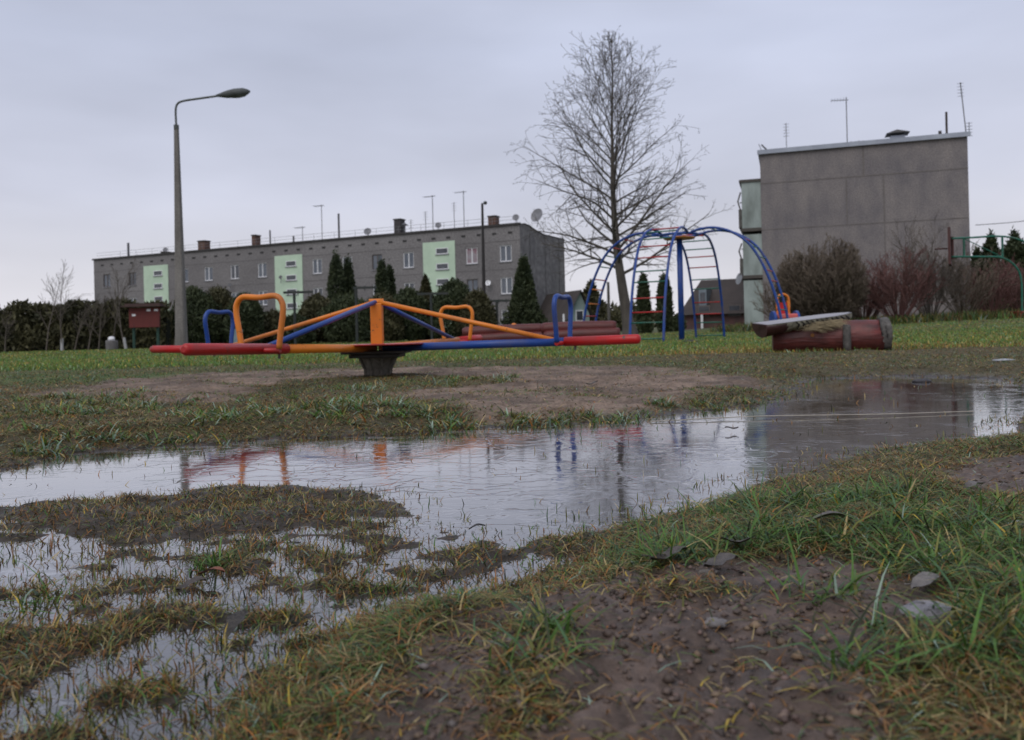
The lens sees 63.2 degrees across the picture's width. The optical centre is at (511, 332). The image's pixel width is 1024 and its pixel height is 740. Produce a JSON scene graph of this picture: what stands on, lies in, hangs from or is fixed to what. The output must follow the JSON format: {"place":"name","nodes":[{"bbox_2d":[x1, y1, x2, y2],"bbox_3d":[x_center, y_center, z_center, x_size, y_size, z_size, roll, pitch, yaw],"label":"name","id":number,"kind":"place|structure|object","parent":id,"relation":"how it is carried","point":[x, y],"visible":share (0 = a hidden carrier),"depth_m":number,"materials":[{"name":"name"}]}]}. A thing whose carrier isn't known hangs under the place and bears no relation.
{"place":"outdoors","nodes":[
{"label":"outdoors","id":0,"kind":"place"},
{"bbox_2d":[0,318,1023,739],"bbox_3d":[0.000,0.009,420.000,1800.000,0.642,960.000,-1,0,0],"label":"ground","id":1,"kind":"structure","parent":0,"point":[654,682],"depth_m":1.01,"materials":[{"name":"soil"}]},
{"bbox_2d":[0,311,14,351],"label":"young bare tree","id":2,"kind":"object","parent":1,"relation":"on","point":[5,338],"visible":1,"depth_m":30.63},
{"bbox_2d":[33,269,75,350],"bbox_3d":[-16.962,-0.906,30.998,1.680,3.282,0.869,-1,0,-23],"label":"young bare tree","id":3,"kind":"object","parent":1,"relation":"on","point":[54,305],"visible":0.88,"depth_m":30.94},
{"bbox_2d":[41,263,93,349],"bbox_3d":[-16.115,-0.977,30.036,1.081,3.392,1.503,-1,0,19],"label":"young bare tree","id":4,"kind":"object","parent":1,"relation":"on","point":[61,344],"visible":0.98,"depth_m":30.13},
{"bbox_2d":[72,300,95,349],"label":"young bare tree","id":5,"kind":"object","parent":1,"relation":"on","point":[80,325],"visible":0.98,"depth_m":30.29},
{"bbox_2d":[0,295,174,351],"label":"thuja hedge","id":6,"kind":"object","parent":1,"relation":"on","point":[30,331],"visible":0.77,"depth_m":31.22,"materials":[{"name":"plant"}]},
{"bbox_2d":[83,297,105,349],"bbox_3d":[-15.233,-0.358,30.413,0.822,2.123,0.378,-1,0,-15],"label":"young bare tree","id":7,"kind":"object","parent":1,"relation":"on","point":[90,331],"visible":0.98,"depth_m":30.42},
{"bbox_2d":[83,297,110,349],"bbox_3d":[-15.170,-0.341,30.317,1.070,2.084,0.565,-1,0,-17],"label":"young bare tree","id":8,"kind":"object","parent":1,"relation":"on","point":[102,305],"visible":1,"depth_m":30.43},
{"bbox_2d":[105,336,117,349],"bbox_3d":[-14.333,0.377,29.800,0.420,0.480,0.409,-1,0,0],"label":"grey bin","id":9,"kind":"object","parent":1,"relation":"on","point":[111,342],"visible":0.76,"depth_m":29.65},
{"bbox_2d":[105,265,129,348],"bbox_3d":[-14.502,-0.930,30.723,0.909,3.240,1.478,-1,0,0],"label":"young bare tree","id":10,"kind":"object","parent":1,"relation":"on","point":[124,340],"visible":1,"depth_m":30.56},
{"bbox_2d":[113,255,139,336],"bbox_3d":[-14.489,-1.122,31.245,1.208,3.615,1.256,-1,0,21],"label":"young bare tree","id":11,"kind":"object","parent":1,"relation":"on","point":[122,291],"visible":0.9,"depth_m":31.12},
{"bbox_2d":[120,303,165,348],"bbox_3d":[-12.830,-0.162,29.000,1.380,1.694,0.500,-1,0,0],"label":"notice board","id":12,"kind":"object","parent":1,"relation":"on","point":[149,316],"visible":0.95,"depth_m":28.96,"materials":[{"name":"wood"}]},
{"bbox_2d":[168,285,223,344],"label":"evergreen shrub","id":13,"kind":"object","parent":1,"relation":"on","point":[198,301],"visible":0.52,"depth_m":32.49,"materials":[{"name":"green plant"}]},
{"bbox_2d":[174,88,249,344],"bbox_3d":[-10.046,-3.799,28.000,2.688,8.802,0.356,-1,0,0],"label":"street lamp","id":14,"kind":"object","parent":1,"relation":"on","point":[181,334],"visible":0.98,"depth_m":27.90,"materials":[{"name":"concrete"}]},
{"bbox_2d":[196,284,240,342],"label":"evergreen shrub","id":15,"kind":"object","parent":1,"relation":"on","point":[220,295],"visible":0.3,"depth_m":33.53,"materials":[{"name":"green plant"}]},
{"bbox_2d":[233,329,242,342],"bbox_3d":[-9.921,0.186,30.000,0.418,0.650,0.060,-1,0,0],"label":"pale board","id":16,"kind":"object","parent":1,"relation":"on","point":[235,337],"visible":0.29,"depth_m":29.97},
{"bbox_2d":[218,291,267,342],"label":"evergreen shrub","id":17,"kind":"object","parent":1,"relation":"on","point":[252,316],"visible":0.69,"depth_m":33.07,"materials":[{"name":"green plant"}]},
{"bbox_2d":[262,307,287,343],"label":"evergreen shrub","id":18,"kind":"object","parent":1,"relation":"on","point":[271,321],"visible":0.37,"depth_m":34.38,"materials":[{"name":"green plant"}]},
{"bbox_2d":[275,313,316,343],"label":"evergreen shrub","id":19,"kind":"object","parent":1,"relation":"on","point":[309,337],"visible":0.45,"depth_m":33.61,"materials":[{"name":"green plant"}]},
{"bbox_2d":[283,290,312,343],"bbox_3d":[-8.198,-0.530,32.000,1.132,2.210,0.110,-1,0,0],"label":"clothes post","id":20,"kind":"object","parent":1,"relation":"on","point":[294,293],"visible":0.9,"depth_m":31.95,"materials":[{"name":"black metal"}]},
{"bbox_2d":[296,292,338,342],"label":"evergreen shrub","id":21,"kind":"object","parent":1,"relation":"on","point":[312,304],"visible":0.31,"depth_m":35.37,"materials":[{"name":"green plant"}]},
{"bbox_2d":[92,191,564,326],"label":"long apartment block","id":22,"kind":"structure","parent":1,"relation":"on","point":[438,256],"depth_m":78.48,"materials":[{"name":"grey concrete"}]},
{"bbox_2d":[103,274,110,287],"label":"window","id":23,"kind":"structure","parent":22,"relation":"in","point":[106,279],"depth_m":92.22,"materials":[{"name":"grey glass"}]},
{"bbox_2d":[129,272,136,285],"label":"window","id":24,"kind":"structure","parent":22,"relation":"in","point":[132,276],"depth_m":90.56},
{"bbox_2d":[185,268,187,282],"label":"window","id":25,"kind":"structure","parent":22,"relation":"in","point":[186,270],"depth_m":87.29,"materials":[{"name":"grey glass"}]},
{"bbox_2d":[205,267,212,280],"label":"window","id":26,"kind":"structure","parent":22,"relation":"in","point":[208,270],"depth_m":85.98,"materials":[{"name":"white glass"}]},
{"bbox_2d":[230,265,238,279],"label":"window","id":27,"kind":"structure","parent":22,"relation":"in","point":[234,268],"depth_m":84.44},
{"bbox_2d":[257,263,266,277],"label":"window","id":28,"kind":"structure","parent":22,"relation":"in","point":[262,271],"depth_m":82.94,"materials":[{"name":"white glass"}]},
{"bbox_2d":[259,291,266,305],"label":"window","id":29,"kind":"structure","parent":22,"relation":"in","point":[263,302],"depth_m":82.94,"materials":[{"name":"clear glass"}]},
{"bbox_2d":[312,259,321,274],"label":"window","id":30,"kind":"structure","parent":22,"relation":"in","point":[317,263],"depth_m":80.10,"materials":[{"name":"white glass"}]},
{"bbox_2d":[313,288,322,295],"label":"window","id":31,"kind":"structure","parent":22,"relation":"in","point":[315,290],"depth_m":80.15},
{"bbox_2d":[371,254,381,270],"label":"window","id":32,"kind":"structure","parent":22,"relation":"in","point":[375,258],"depth_m":77.30,"materials":[{"name":"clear glass"}]},
{"bbox_2d":[402,252,413,268],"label":"window","id":33,"kind":"structure","parent":22,"relation":"in","point":[408,256],"depth_m":75.78,"materials":[{"name":"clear glass"}]},
{"bbox_2d":[404,282,413,287],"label":"window","id":34,"kind":"structure","parent":22,"relation":"in","point":[411,285],"depth_m":75.76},
{"bbox_2d":[465,247,477,264],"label":"window","id":35,"kind":"structure","parent":22,"relation":"in","point":[471,253],"depth_m":73.06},
{"bbox_2d":[467,279,477,291],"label":"window","id":36,"kind":"structure","parent":22,"relation":"in","point":[473,283],"depth_m":73.06,"materials":[{"name":"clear glass"}]},
{"bbox_2d":[499,245,511,262],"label":"window","id":37,"kind":"structure","parent":22,"relation":"in","point":[505,250],"depth_m":71.66,"materials":[{"name":"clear glass"}]},
{"bbox_2d":[500,277,511,294],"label":"window","id":38,"kind":"structure","parent":22,"relation":"in","point":[506,282],"depth_m":71.66,"materials":[{"name":"clear glass"}]},
{"bbox_2d":[325,245,347,341],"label":"columnar thuja","id":39,"kind":"object","parent":1,"relation":"on","point":[336,278],"visible":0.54,"depth_m":41.78,"materials":[{"name":"green plant"}]},
{"bbox_2d":[315,290,370,342],"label":"evergreen shrub","id":40,"kind":"object","parent":1,"relation":"on","point":[344,327],"visible":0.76,"depth_m":34.37,"materials":[{"name":"green plant"}]},
{"bbox_2d":[343,253,356,294],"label":"columnar thuja","id":41,"kind":"object","parent":1,"relation":"on","point":[350,281],"visible":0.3,"depth_m":42.34,"materials":[{"name":"green plant"}]},
{"bbox_2d":[353,285,375,342],"bbox_3d":[-5.637,-0.654,32.000,0.886,2.315,0.110,-1,0,0],"label":"clothes post","id":42,"kind":"object","parent":1,"relation":"on","point":[364,287],"visible":0.9,"depth_m":31.95,"materials":[{"name":"black metal"}]},
{"bbox_2d":[374,256,390,340],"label":"columnar thuja","id":43,"kind":"object","parent":1,"relation":"on","point":[382,281],"visible":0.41,"depth_m":41.82,"materials":[{"name":"green plant"}]},
{"bbox_2d":[365,291,405,341],"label":"evergreen shrub","id":44,"kind":"object","parent":1,"relation":"on","point":[394,326],"visible":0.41,"depth_m":35.50,"materials":[{"name":"green plant"}]},
{"bbox_2d":[386,258,396,297],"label":"columnar thuja","id":45,"kind":"object","parent":1,"relation":"on","point":[392,279],"visible":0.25,"depth_m":42.87,"materials":[{"name":"green plant"}]},
{"bbox_2d":[150,293,640,375],"bbox_3d":[-0.889,0.065,5.303,2.510,0.554,2.744,-1,0,-26],"label":"merry go round","id":46,"kind":"object","parent":1,"relation":"on","point":[373,360],"visible":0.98,"depth_m":4.91,"materials":[{"name":"metal"}]},
{"bbox_2d":[388,286,429,340],"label":"evergreen shrub","id":47,"kind":"object","parent":1,"relation":"on","point":[410,297],"visible":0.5,"depth_m":36.49,"materials":[{"name":"green plant"}]},
{"bbox_2d":[75,366,748,415],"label":"sand crumbs","id":48,"kind":"object","parent":1,"relation":"on","point":[480,397],"visible":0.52,"depth_m":3.85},
{"bbox_2d":[416,273,437,339],"bbox_3d":[-3.970,-1.173,38.067,1.642,3.279,1.501,-1,0,38],"label":"evergreen shrub","id":49,"kind":"object","parent":1,"relation":"on","point":[425,286],"visible":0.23,"depth_m":37.81,"materials":[{"name":"green plant"}]},
{"bbox_2d":[417,291,447,338],"bbox_3d":[-3.220,-0.611,34.000,1.255,2.127,0.110,-1,0,0],"label":"clothes post","id":50,"kind":"object","parent":1,"relation":"on","point":[443,293],"visible":0.9,"depth_m":33.95,"materials":[{"name":"black metal"}]},
{"bbox_2d":[427,277,470,338],"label":"evergreen shrub","id":51,"kind":"object","parent":1,"relation":"on","point":[457,290],"visible":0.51,"depth_m":36.38,"materials":[{"name":"green plant"}]},
{"bbox_2d":[452,287,498,335],"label":"evergreen shrub","id":52,"kind":"object","parent":1,"relation":"on","point":[480,303],"visible":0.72,"depth_m":35.62,"materials":[{"name":"green plant"}]},
{"bbox_2d":[481,201,486,293],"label":"tall dark mast","id":53,"kind":"object","parent":1,"relation":"on","point":[483,250],"visible":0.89,"depth_m":57.91,"materials":[{"name":"black metal"}]},
{"bbox_2d":[490,299,508,324],"bbox_3d":[-0.562,-0.541,36.000,0.941,1.840,0.110,-1,0,0],"label":"clothes post","id":54,"kind":"object","parent":1,"relation":"on","point":[498,301],"visible":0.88,"depth_m":35.95,"materials":[{"name":"black metal"}]},
{"bbox_2d":[473,331,543,339],"bbox_3d":[-0.093,0.097,16.299,1.470,0.213,0.206,-2,0,8],"label":"sandpit log","id":55,"kind":"object","parent":1,"relation":"on","point":[498,336],"visible":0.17,"depth_m":16.22,"materials":[{"name":"brown wood"}]},
{"bbox_2d":[462,324,540,335],"bbox_3d":[-0.182,-0.044,16.399,1.606,0.223,0.216,-3,0,7],"label":"sandpit log","id":56,"kind":"object","parent":55,"relation":"on","point":[522,327],"visible":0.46,"depth_m":16.31,"materials":[{"name":"brown wood"}]},
{"bbox_2d":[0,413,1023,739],"bbox_3d":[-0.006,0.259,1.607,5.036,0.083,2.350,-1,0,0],"label":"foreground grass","id":57,"kind":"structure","parent":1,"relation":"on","point":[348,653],"depth_m":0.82,"materials":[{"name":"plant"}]},
{"bbox_2d":[641,546,686,559],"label":"fallen leaf","id":58,"kind":"object","parent":57,"relation":"on","point":[675,549],"visible":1,"depth_m":0.97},
{"bbox_2d":[714,536,749,542],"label":"fallen leaf","id":59,"kind":"object","parent":57,"relation":"on","point":[737,541],"visible":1,"depth_m":0.99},
{"bbox_2d":[795,511,853,522],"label":"fallen leaf","id":60,"kind":"object","parent":57,"relation":"on","point":[827,513],"visible":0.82,"depth_m":1.06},
{"bbox_2d":[963,480,985,487],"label":"fallen leaf","id":61,"kind":"object","parent":57,"relation":"on","point":[969,483],"visible":1,"depth_m":1.24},
{"bbox_2d":[0,376,1023,739],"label":"puddle water","id":62,"kind":"structure","parent":1,"relation":"on","point":[604,468],"depth_m":1.74,"materials":[{"name":"liquid"}]},
{"bbox_2d":[168,576,205,589],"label":"fallen leaf","id":63,"kind":"object","parent":62,"relation":"on","point":[191,580],"visible":1,"depth_m":0.98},
{"bbox_2d":[192,566,224,574],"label":"fallen leaf","id":64,"kind":"object","parent":62,"relation":"on","point":[217,568],"visible":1,"depth_m":1.03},
{"bbox_2d":[218,610,247,635],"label":"fallen leaf","id":65,"kind":"object","parent":62,"relation":"on","point":[234,620],"visible":1,"depth_m":0.84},
{"bbox_2d":[650,411,972,421],"bbox_3d":[0.978,0.270,2.704,1.072,0.007,0.030,-1,0,-2],"label":"straw stalk","id":66,"kind":"object","parent":62,"relation":"on","point":[812,415],"visible":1,"depth_m":2.70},
{"bbox_2d":[0,342,1023,459],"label":"grass","id":67,"kind":"structure","parent":1,"relation":"on","point":[121,372],"depth_m":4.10,"materials":[{"name":"plant"}]},
{"bbox_2d":[499,253,547,324],"bbox_3d":[0.570,-1.639,37.910,2.302,3.970,2.210,-1,0,-31],"label":"spruce tree","id":68,"kind":"object","parent":1,"relation":"on","point":[523,307],"visible":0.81,"depth_m":37.55,"materials":[{"name":"green plant"}]},
{"bbox_2d":[540,290,594,323],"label":"pale gabled house","id":69,"kind":"structure","parent":1,"relation":"on","point":[578,300],"depth_m":68.67,"materials":[{"name":"paint"}]},
{"bbox_2d":[575,310,583,320],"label":"window","id":70,"kind":"structure","parent":69,"relation":"in","point":[579,314],"depth_m":67.95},
{"bbox_2d":[544,327,619,337],"bbox_3d":[1.309,0.035,15.599,1.427,0.233,0.227,-2,0,8],"label":"sandpit log","id":71,"kind":"object","parent":1,"relation":"on","point":[592,331],"visible":0.53,"depth_m":15.49,"materials":[{"name":"brown wood"}]},
{"bbox_2d":[541,321,615,333],"bbox_3d":[1.257,-0.097,15.699,1.412,0.243,0.237,-1,0,8],"label":"sandpit log","id":72,"kind":"object","parent":71,"relation":"on","point":[547,326],"visible":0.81,"depth_m":15.60,"materials":[{"name":"brown wood"}]},
{"bbox_2d":[582,279,606,320],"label":"conifer tree","id":73,"kind":"object","parent":1,"relation":"on","point":[594,296],"visible":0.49,"depth_m":74.40,"materials":[{"name":"green plant"}]},
{"bbox_2d":[607,282,610,320],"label":"utility pole","id":74,"kind":"object","parent":1,"relation":"on","point":[608,304],"visible":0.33,"depth_m":57.92,"materials":[{"name":"grey wood"}]},
{"bbox_2d":[503,29,733,334],"bbox_3d":[3.247,-5.301,29.982,7.320,11.268,6.323,-1,0,-26],"label":"bare birch tree","id":75,"kind":"object","parent":1,"relation":"on","point":[618,267],"visible":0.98,"depth_m":29.87,"materials":[{"name":"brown plant"}]},
{"bbox_2d":[601,309,636,331],"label":"evergreen shrub","id":76,"kind":"object","parent":1,"relation":"on","point":[616,316],"visible":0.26,"depth_m":69.22,"materials":[{"name":"green plant"}]},
{"bbox_2d":[605,300,677,326],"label":"distant wood","id":77,"kind":"object","parent":1,"relation":"on","point":[616,307],"visible":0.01,"depth_m":187.71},
{"bbox_2d":[635,272,651,332],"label":"columnar thuja","id":78,"kind":"object","parent":1,"relation":"on","point":[643,305],"visible":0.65,"depth_m":47.77,"materials":[{"name":"green plant"}]},
{"bbox_2d":[638,316,654,332],"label":"evergreen shrub","id":79,"kind":"object","parent":1,"relation":"on","point":[646,327],"visible":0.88,"depth_m":45.78,"materials":[{"name":"green plant"}]},
{"bbox_2d":[655,271,674,332],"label":"columnar thuja","id":80,"kind":"object","parent":1,"relation":"on","point":[670,313],"visible":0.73,"depth_m":46.73,"materials":[{"name":"green plant"}]},
{"bbox_2d":[309,453,1023,739],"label":"mud crumbs","id":81,"kind":"object","parent":1,"relation":"on","point":[676,696],"visible":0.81,"depth_m":0.64,"materials":[{"name":"soil"}]},
{"bbox_2d":[670,315,687,331],"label":"evergreen shrub","id":82,"kind":"object","parent":1,"relation":"on","point":[675,325],"visible":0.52,"depth_m":45.83,"materials":[{"name":"green plant"}]},
{"bbox_2d":[583,226,788,340],"bbox_3d":[3.848,-1.025,19.000,3.903,2.604,3.903,-1,0,-16],"label":"climbing frame","id":83,"kind":"object","parent":1,"relation":"on","point":[677,236],"visible":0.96,"depth_m":18.94,"materials":[{"name":"blue paint"}]},
{"bbox_2d":[697,569,718,573],"bbox_3d":[0.211,0.259,0.897,0.021,0.006,0.017,-1,0,32],"label":"stone","id":84,"kind":"object","parent":1,"relation":"on","point":[702,571],"visible":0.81,"depth_m":0.90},
{"bbox_2d":[400,460,1016,739],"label":"mud clods","id":85,"kind":"object","parent":1,"relation":"on","point":[669,678],"visible":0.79,"depth_m":0.60,"materials":[{"name":"soil"}]},
{"bbox_2d":[684,279,744,328],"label":"brown roof house","id":86,"kind":"structure","parent":1,"relation":"on","point":[733,298],"depth_m":61.47,"materials":[{"name":"red brick"}]},
{"bbox_2d":[698,305,709,316],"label":"window","id":87,"kind":"structure","parent":86,"relation":"in","point":[704,307],"depth_m":61.14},
{"bbox_2d":[728,304,740,315],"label":"window","id":88,"kind":"structure","parent":86,"relation":"in","point":[731,306],"depth_m":60.21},
{"bbox_2d":[694,553,738,566],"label":"fallen leaf","id":89,"kind":"object","parent":1,"relation":"on","point":[720,558],"visible":1,"depth_m":0.93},
{"bbox_2d":[704,617,729,628],"bbox_3d":[0.175,0.250,0.717,0.020,0.008,0.021,-1,0,-43],"label":"stone","id":90,"kind":"object","parent":1,"relation":"on","point":[720,622],"visible":0.85,"depth_m":0.71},
{"bbox_2d":[749,279,801,318],"bbox_3d":[12.084,-1.389,37.074,3.128,2.595,2.964,-1,0,0],"label":"bush","id":91,"kind":"object","parent":1,"relation":"on","point":[764,301],"visible":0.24,"depth_m":37.17,"materials":[{"name":"plant"}]},
{"bbox_2d":[769,293,799,320],"bbox_3d":[7.041,-0.554,21.500,0.660,0.953,0.600,-1,0,0],"label":"ride on cart","id":92,"kind":"object","parent":1,"relation":"on","point":[773,315],"visible":0.51,"depth_m":21.57,"materials":[{"name":"blue paint"}]},
{"bbox_2d":[774,231,870,317],"bbox_3d":[13.362,-2.249,35.987,3.994,4.170,3.979,-1,0,0],"label":"round bush","id":93,"kind":"object","parent":1,"relation":"on","point":[839,284],"visible":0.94,"depth_m":34.92,"materials":[{"name":"plant"}]},
{"bbox_2d":[772,317,892,351],"bbox_3d":[3.163,0.073,8.270,1.104,0.426,0.406,-1,0,17],"label":"log seat","id":94,"kind":"object","parent":1,"relation":"on","point":[873,334],"visible":0.61,"depth_m":8.11,"materials":[{"name":"red wood"}]},
{"bbox_2d":[752,312,851,337],"bbox_3d":[2.926,-0.075,8.309,0.989,0.139,0.321,-7,5,-9],"label":"half log slab","id":95,"kind":"object","parent":94,"relation":"on","point":[766,328],"depth_m":8.18,"materials":[{"name":"grey wood"}]},
{"bbox_2d":[797,319,849,332],"bbox_3d":[3.069,-0.063,8.131,0.583,0.148,0.222,-1,0,0],"label":"dry grass bundle","id":96,"kind":"object","parent":94,"relation":"on","point":[831,325],"visible":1,"depth_m":8.10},
{"bbox_2d":[736,82,972,325],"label":"windowless block end","id":97,"kind":"structure","parent":1,"relation":"on","point":[862,195],"depth_m":48.29,"materials":[{"name":"concrete"}]},
{"bbox_2d":[853,259,901,319],"bbox_3d":[16.090,-1.797,37.985,3.308,2.942,3.620,-1,0,0],"label":"red bush","id":98,"kind":"object","parent":1,"relation":"on","point":[869,311],"visible":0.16,"depth_m":37.51,"materials":[{"name":"plant"}]},
{"bbox_2d":[852,243,950,318],"bbox_3d":[16.643,-2.062,35.881,4.175,3.416,4.180,-1,0,0],"label":"red bush","id":99,"kind":"object","parent":1,"relation":"on","point":[892,288],"visible":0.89,"depth_m":35.59,"materials":[{"name":"plant"}]},
{"bbox_2d":[888,210,948,315],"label":"thin tree","id":100,"kind":"object","parent":1,"relation":"on","point":[916,245],"visible":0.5,"depth_m":42.02,"materials":[{"name":"plant"}]},
{"bbox_2d":[904,571,940,588],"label":"fallen leaf","id":101,"kind":"object","parent":1,"relation":"on","point":[918,579],"visible":1,"depth_m":0.79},
{"bbox_2d":[899,600,961,621],"bbox_3d":[0.365,0.244,0.727,0.050,0.016,0.041,-1,0,-26],"label":"stone","id":102,"kind":"object","parent":1,"relation":"on","point":[923,605],"visible":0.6,"depth_m":0.72,"materials":[{"name":"stone"}]},
{"bbox_2d":[887,239,986,315],"bbox_3d":[18.503,-2.387,37.146,3.892,3.817,3.939,-1,0,0],"label":"grey bush","id":103,"kind":"object","parent":1,"relation":"on","point":[937,295],"visible":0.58,"depth_m":36.58,"materials":[{"name":"plant"}]},
{"bbox_2d":[932,240,1018,313],"bbox_3d":[20.654,-2.361,38.094,3.825,3.560,3.810,-1,0,0],"label":"brown bush","id":104,"kind":"object","parent":1,"relation":"on","point":[960,308],"visible":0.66,"depth_m":37.57,"materials":[{"name":"plant"}]},
{"bbox_2d":[970,246,981,278],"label":"fir tree","id":105,"kind":"object","parent":1,"relation":"on","point":[975,252],"visible":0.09,"depth_m":65.82,"materials":[{"name":"green plant"}]},
{"bbox_2d":[934,227,1023,317],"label":"basketball hoop","id":106,"kind":"object","parent":1,"relation":"on","point":[950,248],"visible":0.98,"depth_m":34.73,"materials":[{"name":"green paint"}]},
{"bbox_2d":[973,228,1000,276],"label":"fir tree","id":107,"kind":"object","parent":1,"relation":"on","point":[989,243],"visible":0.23,"depth_m":61.81,"materials":[{"name":"green plant"}]},
{"bbox_2d":[955,251,1023,311],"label":"red bush","id":108,"kind":"object","parent":1,"relation":"on","point":[1001,292],"visible":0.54,"depth_m":38.62,"materials":[{"name":"plant"}]},
{"bbox_2d":[962,267,1023,311],"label":"evergreen shrub","id":109,"kind":"object","parent":1,"relation":"on","point":[1009,309],"visible":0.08,"depth_m":45.26,"materials":[{"name":"green plant"}]},
{"bbox_2d":[983,259,1023,310],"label":"red bush","id":110,"kind":"object","parent":1,"relation":"on","point":[1016,304],"visible":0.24,"depth_m":40.02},
{"bbox_2d":[993,359,1013,361],"bbox_3d":[3.042,0.170,5.145,0.136,0.019,0.103,-1,0,24],"label":"ice lump","id":111,"kind":"object","parent":1,"relation":"on","point":[997,360],"visible":0.8,"depth_m":5.11,"materials":[{"name":"ice"}]},
{"bbox_2d":[993,225,1023,273],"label":"fir tree","id":112,"kind":"object","parent":1,"relation":"on","point":[1012,246],"visible":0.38,"depth_m":57.60,"materials":[{"name":"green plant"}]},
{"bbox_2d":[0,317,1023,371],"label":"lawn grass","id":113,"kind":"structure","parent":0,"point":[915,338],"depth_m":11.09,"materials":[{"name":"plant"}]},
{"bbox_2d":[0,0,1023,315],"label":"sky","id":114,"kind":"structure","parent":0,"point":[364,111],"materials":[{"name":"grey"}]},
{"bbox_2d":[709,307,1023,331],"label":"rough grass","id":115,"kind":"structure","parent":0,"point":[972,315],"depth_m":34.86,"materials":[{"name":"plant"}]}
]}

